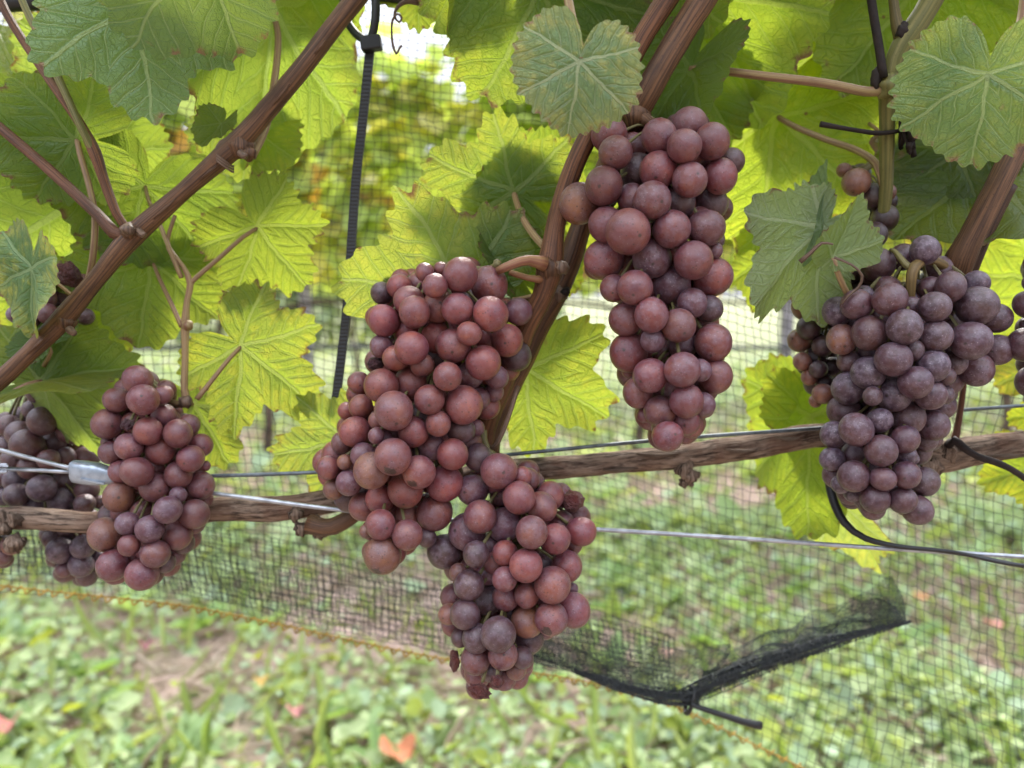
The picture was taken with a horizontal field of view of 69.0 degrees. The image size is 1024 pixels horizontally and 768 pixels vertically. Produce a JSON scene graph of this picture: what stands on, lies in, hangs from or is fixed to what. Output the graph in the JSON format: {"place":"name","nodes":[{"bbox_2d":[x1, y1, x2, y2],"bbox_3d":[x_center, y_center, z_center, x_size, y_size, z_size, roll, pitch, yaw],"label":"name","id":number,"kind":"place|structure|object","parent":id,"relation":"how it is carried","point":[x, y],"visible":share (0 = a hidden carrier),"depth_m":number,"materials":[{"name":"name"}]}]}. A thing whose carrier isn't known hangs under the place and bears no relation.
{"place":"outdoors","nodes":[
{"label":"outdoors","id":0,"kind":"place"},
{"bbox_2d":[68,460,112,485],"bbox_3d":[-0.194,0.042,0.348,0.024,0.012,0.009,0,7,0],"label":"wire joiner","id":1,"kind":"object","parent":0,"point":[83,472],"visible":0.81,"depth_m":0.34,"materials":[{"name":"metal"}]},
{"bbox_2d":[0,448,67,469],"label":"trellis wire","id":2,"kind":"object","parent":1,"relation":"attached to","point":[33,458],"visible":1,"depth_m":0.35,"materials":[{"name":"silver metal"}]},
{"bbox_2d":[0,467,68,473],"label":"trellis wire","id":3,"kind":"object","parent":1,"relation":"attached to","point":[41,470],"visible":1,"depth_m":0.35,"materials":[{"name":"silver metal"}]},
{"bbox_2d":[0,463,8,473],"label":"wire wrap","id":4,"kind":"object","parent":3,"relation":"attached to","point":[3,465],"visible":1,"depth_m":0.35,"materials":[{"name":"silver metal"}]},
{"bbox_2d":[184,488,1023,558],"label":"trellis wire","id":5,"kind":"object","parent":1,"relation":"attached to","point":[627,531],"visible":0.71,"depth_m":0.35,"materials":[{"name":"silver metal"}]},
{"bbox_2d":[0,490,424,553],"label":"vine cordon","id":6,"kind":"object","parent":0,"point":[315,525],"visible":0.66,"depth_m":0.36,"materials":[{"name":"brown plant"}]},
{"bbox_2d":[0,534,22,568],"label":"grape bunch","id":7,"kind":"object","parent":6,"relation":"hanging from","point":[6,560],"visible":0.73,"depth_m":0.37,"materials":[{"name":"food"}]},
{"bbox_2d":[86,365,215,590],"bbox_3d":[-0.170,0.045,0.353,0.065,0.111,0.067,0,7,0],"label":"grape bunch","id":8,"kind":"object","parent":6,"relation":"attached to","point":[154,449],"visible":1,"depth_m":0.33,"materials":[{"name":"food"}]},
{"bbox_2d":[0,0,367,455],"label":"vine shoot","id":9,"kind":"object","parent":6,"relation":"on","point":[100,186],"visible":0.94,"depth_m":0.34,"materials":[{"name":"plant"}]},
{"bbox_2d":[5,260,94,326],"bbox_3d":[-0.224,-0.044,0.367,0.045,0.034,0.043,0,7,0],"label":"grape bunch","id":10,"kind":"object","parent":9,"relation":"attached to","point":[69,274],"visible":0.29,"depth_m":0.35,"materials":[{"name":"purple food"}]},
{"bbox_2d":[0,394,103,586],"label":"grape bunch","id":11,"kind":"object","parent":9,"relation":"hanging from","point":[27,427],"visible":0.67,"depth_m":0.38,"materials":[{"name":"purple food"}]},
{"bbox_2d":[0,0,419,11],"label":"drip hose","id":12,"kind":"object","parent":9,"relation":"attached to","point":[14,6],"visible":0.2,"depth_m":0.37,"materials":[{"name":"black plastic"}]},
{"bbox_2d":[332,0,382,397],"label":"cable tie","id":13,"kind":"object","parent":12,"relation":"hanging from","point":[371,43],"visible":0.92,"depth_m":0.37,"materials":[{"name":"black plastic"}]},
{"bbox_2d":[0,1,1023,767],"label":"bird net","id":14,"kind":"object","parent":12,"relation":"hanging from","point":[744,669],"visible":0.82,"depth_m":0.46,"materials":[{"name":"plastic"}]},
{"bbox_2d":[683,685,762,729],"bbox_3d":[0.123,0.190,0.434,0.045,0.023,0.014,2,7,16],"label":"net tie","id":15,"kind":"object","parent":14,"relation":"attached to","point":[755,724],"visible":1,"depth_m":0.43,"materials":[{"name":"black plastic"}]},
{"bbox_2d":[160,169,329,470],"bbox_3d":[-0.138,-0.031,0.372,0.093,0.152,0.042,-3,7,-26],"label":"vine shoot","id":16,"kind":"object","parent":9,"relation":"attached to","point":[243,373],"visible":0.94,"depth_m":0.37,"materials":[{"name":"green plant"}]},
{"bbox_2d":[266,0,678,491],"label":"vine shoot","id":17,"kind":"object","parent":6,"relation":"attached to","point":[503,184],"visible":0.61,"depth_m":0.36,"materials":[{"name":"plant"}]},
{"bbox_2d":[312,257,532,574],"bbox_3d":[-0.040,0.017,0.334,0.092,0.148,0.087,-3,7,-27],"label":"grape bunch","id":18,"kind":"object","parent":17,"relation":"hanging from","point":[448,356],"visible":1,"depth_m":0.31,"materials":[{"name":"food"}]},
{"bbox_2d":[427,430,596,699],"bbox_3d":[0.000,0.086,0.335,0.075,0.129,0.073,0,7,0],"label":"grape bunch","id":19,"kind":"object","parent":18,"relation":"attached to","point":[512,598],"visible":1,"depth_m":0.31,"materials":[{"name":"food"}]},
{"bbox_2d":[0,0,921,297],"label":"sky","id":20,"kind":"structure","parent":0,"point":[403,38],"materials":[{"name":"white"}]},
{"bbox_2d":[0,298,1023,767],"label":"ground","id":21,"kind":"structure","parent":0,"point":[162,686],"depth_m":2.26,"materials":[{"name":"green plant"}]},
{"bbox_2d":[2,12,188,153],"bbox_3d":[-2.431,-0.755,4.134,1.399,2.502,0.467,0,7,0],"label":"grapevine","id":22,"kind":"object","parent":21,"relation":"on","point":[176,147],"depth_m":3.99,"materials":[{"name":"green plant"}]},
{"bbox_2d":[216,282,278,333],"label":"grapevine","id":23,"kind":"object","parent":21,"relation":"on","point":[218,330],"depth_m":7.57,"materials":[{"name":"green plant"}]},
{"bbox_2d":[161,95,377,464],"bbox_3d":[-1.424,-0.731,4.146,1.441,2.453,0.482,0,7,0],"label":"grapevine","id":24,"kind":"object","parent":21,"relation":"on","point":[330,151],"visible":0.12,"depth_m":4.04,"materials":[{"name":"green plant"}]},
{"bbox_2d":[298,245,313,371],"bbox_3d":[-1.160,-0.620,4.164,0.060,2.240,0.064,0,7,0],"label":"trellis post","id":25,"kind":"object","parent":21,"relation":"on","point":[307,293],"depth_m":4.16,"materials":[{"name":"metal"}]},
{"bbox_2d":[133,344,790,350],"bbox_3d":[0.000,-0.206,4.134,10.000,0.040,0.025,0,7,0],"label":"drip hose","id":26,"kind":"object","parent":25,"relation":"attached to","point":[735,347],"visible":0.13,"depth_m":4.12,"materials":[{"name":"black plastic"}]},
{"bbox_2d":[315,152,328,322],"bbox_3d":[-6.724,-8.098,26.517,3.178,11.999,3.191,0,7,0],"label":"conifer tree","id":27,"kind":"object","parent":21,"relation":"on","point":[319,154],"visible":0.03,"depth_m":26.21,"materials":[{"name":"green plant"}]},
{"bbox_2d":[269,157,382,371],"bbox_3d":[-1.621,-1.154,7.477,1.982,2.516,0.549,0,7,0],"label":"grapevine","id":28,"kind":"object","parent":21,"relation":"on","point":[352,337],"visible":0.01,"depth_m":7.52,"materials":[{"name":"green plant"}]},
{"bbox_2d":[165,282,566,344],"bbox_3d":[-7.009,-2.043,14.905,16.448,2.876,2.615,0,7,0],"label":"hedge","id":29,"kind":"object","parent":21,"relation":"on","point":[334,313],"visible":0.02,"depth_m":14.71,"materials":[{"name":"green plant"}]},
{"bbox_2d":[314,22,548,246],"bbox_3d":[-0.319,-0.766,4.070,1.427,2.539,0.450,0,7,0],"label":"grapevine","id":30,"kind":"object","parent":21,"relation":"on","point":[377,132],"visible":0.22,"depth_m":3.96,"materials":[{"name":"green plant"}]},
{"bbox_2d":[0,496,1023,767],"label":"weeds","id":31,"kind":"object","parent":21,"relation":"on","point":[422,700],"visible":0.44,"depth_m":1.73,"materials":[{"name":"green plant"}]},
{"bbox_2d":[0,710,21,732],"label":"fallen leaf","id":32,"kind":"object","parent":31,"relation":"on","point":[3,721],"visible":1,"depth_m":1.57,"materials":[{"name":"plant"}]},
{"bbox_2d":[253,675,268,685],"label":"fallen leaf","id":33,"kind":"object","parent":31,"relation":"on","point":[260,681],"visible":1,"depth_m":1.74,"materials":[{"name":"yellow plant"}]},
{"bbox_2d":[286,703,303,717],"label":"fallen leaf","id":34,"kind":"object","parent":31,"relation":"on","point":[295,711],"visible":1,"depth_m":1.62,"materials":[{"name":"pink plant"}]},
{"bbox_2d":[379,733,415,762],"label":"fallen leaf","id":35,"kind":"object","parent":31,"relation":"on","point":[405,745],"visible":0.99,"depth_m":1.47,"materials":[{"name":"orange plant"}]},
{"bbox_2d":[659,647,672,656],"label":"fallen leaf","id":36,"kind":"object","parent":31,"relation":"on","point":[666,651],"visible":0.35,"depth_m":1.88,"materials":[{"name":"brown plant"}]},
{"bbox_2d":[983,618,1003,628],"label":"fallen leaf","id":37,"kind":"object","parent":31,"relation":"on","point":[999,624],"visible":0.84,"depth_m":2.04,"materials":[{"name":"pink plant"}]},
{"bbox_2d":[0,395,1023,767],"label":"dead grass","id":38,"kind":"structure","parent":21,"relation":"on","point":[200,701],"depth_m":1.98,"materials":[{"name":"plant"}]},
{"bbox_2d":[138,638,154,649],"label":"fallen leaf","id":39,"kind":"object","parent":38,"relation":"on","point":[145,646],"visible":1,"depth_m":1.92,"materials":[{"name":"brown plant"}]},
{"bbox_2d":[913,592,928,600],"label":"fallen leaf","id":40,"kind":"object","parent":38,"relation":"on","point":[919,595],"visible":0.88,"depth_m":2.23,"materials":[{"name":"orange plant"}]},
{"bbox_2d":[0,446,1023,767],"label":"dandelion leaves","id":41,"kind":"object","parent":21,"relation":"on","point":[194,722],"visible":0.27,"depth_m":1.87,"materials":[{"name":"green plant"}]},
{"bbox_2d":[0,343,1023,545],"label":"weeds","id":42,"kind":"object","parent":21,"relation":"on","point":[735,510],"visible":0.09,"depth_m":3.64,"materials":[{"name":"green plant"}]},
{"bbox_2d":[580,171,596,299],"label":"grapevine","id":43,"kind":"object","parent":21,"relation":"on","point":[584,294],"depth_m":7.50,"materials":[{"name":"green plant"}]},
{"bbox_2d":[564,136,735,448],"bbox_3d":[0.712,-0.726,4.157,1.417,2.440,0.489,0,7,0],"label":"grapevine","id":44,"kind":"object","parent":21,"relation":"on","point":[590,285],"visible":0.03,"depth_m":4.18,"materials":[{"name":"green plant"}]},
{"bbox_2d":[576,173,734,296],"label":"grapevine","id":45,"kind":"object","parent":21,"relation":"on","point":[597,284],"visible":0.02,"depth_m":7.43,"materials":[{"name":"green plant"}]},
{"bbox_2d":[778,300,794,356],"bbox_3d":[1.550,-0.620,4.164,0.060,2.240,0.064,0,7,0],"label":"trellis post","id":46,"kind":"object","parent":21,"relation":"on","point":[784,315],"depth_m":4.17,"materials":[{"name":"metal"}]},
{"bbox_2d":[722,214,909,352],"bbox_3d":[1.684,-0.763,4.126,1.440,2.520,0.499,0,7,0],"label":"grapevine","id":47,"kind":"object","parent":21,"relation":"on","point":[889,244],"depth_m":4.06,"materials":[{"name":"green plant"}]},
{"bbox_2d":[891,274,905,281],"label":"grapevine","id":48,"kind":"object","parent":21,"relation":"on","point":[899,277],"depth_m":7.51,"materials":[{"name":"green plant"}]},
{"bbox_2d":[906,241,1012,430],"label":"grapevine","id":49,"kind":"object","parent":21,"relation":"on","point":[1007,400],"visible":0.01,"depth_m":4.22,"materials":[{"name":"green plant"}]},
{"bbox_2d":[740,0,1023,574],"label":"vine shoot","id":50,"kind":"object","parent":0,"point":[956,92],"visible":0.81,"depth_m":0.33,"materials":[{"name":"plant"}]},
{"bbox_2d":[462,423,1023,488],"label":"vine cordon","id":51,"kind":"object","parent":50,"relation":"attached to","point":[682,460],"visible":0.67,"depth_m":0.37,"materials":[{"name":"brown plant"}]},
{"bbox_2d":[380,0,732,452],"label":"vine shoot","id":52,"kind":"object","parent":51,"relation":"attached to","point":[572,68],"visible":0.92,"depth_m":0.31,"materials":[{"name":"wood"}]},
{"bbox_2d":[390,0,418,54],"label":"vine tendril","id":53,"kind":"object","parent":52,"relation":"hanging from","point":[403,3],"visible":1,"depth_m":0.35},
{"bbox_2d":[559,106,744,451],"bbox_3d":[0.064,-0.045,0.324,0.080,0.154,0.074,-5,8,-36],"label":"grape bunch","id":54,"kind":"object","parent":52,"relation":"hanging from","point":[668,184],"visible":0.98,"depth_m":0.30,"materials":[{"name":"food"}]},
{"bbox_2d":[640,0,1018,316],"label":"vine shoot","id":55,"kind":"object","parent":52,"relation":"attached to","point":[787,93],"visible":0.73,"depth_m":0.38,"materials":[{"name":"green plant"}]},
{"bbox_2d":[787,162,899,407],"bbox_3d":[0.162,-0.049,0.360,0.073,0.122,0.042,-6,9,-40],"label":"grape bunch","id":56,"kind":"object","parent":55,"relation":"hanging from","point":[815,366],"visible":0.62,"depth_m":0.34,"materials":[{"name":"purple food"}]},
{"bbox_2d":[211,404,1023,477],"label":"trellis wire","id":57,"kind":"object","parent":51,"relation":"attached to","point":[604,444],"visible":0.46,"depth_m":0.36,"materials":[{"name":"silver metal"}]},
{"bbox_2d":[944,436,1023,481],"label":"strap","id":58,"kind":"object","parent":51,"relation":"attached to","point":[960,444],"visible":1,"depth_m":0.36,"materials":[{"name":"black plastic"}]},
{"bbox_2d":[819,235,1013,524],"bbox_3d":[0.175,0.001,0.331,0.088,0.130,0.077,0,7,0],"label":"grape bunch","id":59,"kind":"object","parent":50,"relation":"attached to","point":[909,367],"visible":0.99,"depth_m":0.30,"materials":[{"name":"purple food"}]},
{"bbox_2d":[1008,259,1023,400],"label":"grape bunch","id":60,"kind":"object","parent":50,"relation":"attached to","point":[1016,338],"visible":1,"depth_m":0.32,"materials":[{"name":"purple food"}]},
{"bbox_2d":[825,484,1023,567],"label":"black strap","id":61,"kind":"object","parent":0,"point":[846,524],"visible":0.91,"depth_m":0.35,"materials":[{"name":"plastic"}]}
]}

